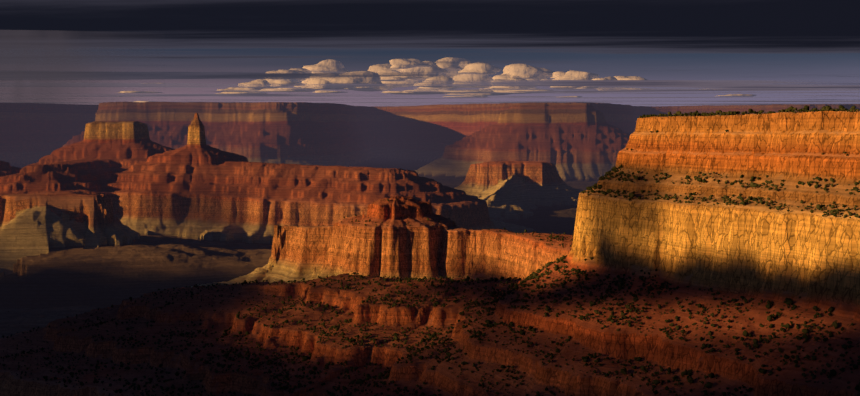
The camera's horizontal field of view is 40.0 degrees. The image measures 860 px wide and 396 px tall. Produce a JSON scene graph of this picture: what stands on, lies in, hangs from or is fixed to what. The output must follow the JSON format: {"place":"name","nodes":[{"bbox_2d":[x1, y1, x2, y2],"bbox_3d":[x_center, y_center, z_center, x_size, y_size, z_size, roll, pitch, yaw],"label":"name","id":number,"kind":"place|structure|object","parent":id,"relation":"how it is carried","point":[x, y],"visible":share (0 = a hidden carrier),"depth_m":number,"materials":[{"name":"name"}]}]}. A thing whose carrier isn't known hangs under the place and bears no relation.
{"place":"outdoors","nodes":[
{"label":"outdoors","id":0,"kind":"place"},
{"bbox_2d":[0,30,86,104],"bbox_3d":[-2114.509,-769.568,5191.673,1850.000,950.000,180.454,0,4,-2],"label":"shaft","id":1,"kind":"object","parent":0,"point":[41,66],"depth_m":5163.85,"materials":[{"name":"grey"}]},
{"bbox_2d":[0,102,859,395],"bbox_3d":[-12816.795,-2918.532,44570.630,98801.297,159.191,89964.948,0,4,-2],"label":"canyon terrain","id":2,"kind":"structure","parent":0,"point":[104,206],"depth_m":332.73,"materials":[{"name":"orange stone"}]},
{"bbox_2d":[0,105,859,395],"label":"shrubs","id":3,"kind":"object","parent":2,"relation":"on","point":[610,287],"visible":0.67,"depth_m":252.40,"materials":[{"name":"green plant"}]},
{"bbox_2d":[0,0,859,105],"bbox_3d":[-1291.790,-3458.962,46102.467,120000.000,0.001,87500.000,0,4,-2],"label":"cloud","id":4,"kind":"structure","parent":0,"point":[822,27],"depth_m":4947.78,"materials":[{"name":"grey"}]},
{"bbox_2d":[118,57,756,101],"bbox_3d":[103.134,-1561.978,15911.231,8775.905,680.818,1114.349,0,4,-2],"label":"cloud","id":5,"kind":"structure","parent":0,"point":[485,70],"depth_m":15730.89,"materials":[{"name":"white"}]},
{"bbox_2d":[73,48,859,83],"label":"sky","id":6,"kind":"structure","parent":0,"point":[660,66],"materials":[{"name":"grey"}]},
{"bbox_2d":[87,80,859,106],"bbox_3d":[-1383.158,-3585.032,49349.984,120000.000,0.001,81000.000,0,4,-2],"label":"cloud","id":7,"kind":"structure","parent":0,"point":[735,85],"depth_m":11826.33,"materials":[{"name":"grey"}]},
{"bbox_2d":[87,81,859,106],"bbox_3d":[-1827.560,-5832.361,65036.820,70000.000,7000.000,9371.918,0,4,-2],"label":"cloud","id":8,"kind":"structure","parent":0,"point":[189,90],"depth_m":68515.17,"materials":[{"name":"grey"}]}
]}

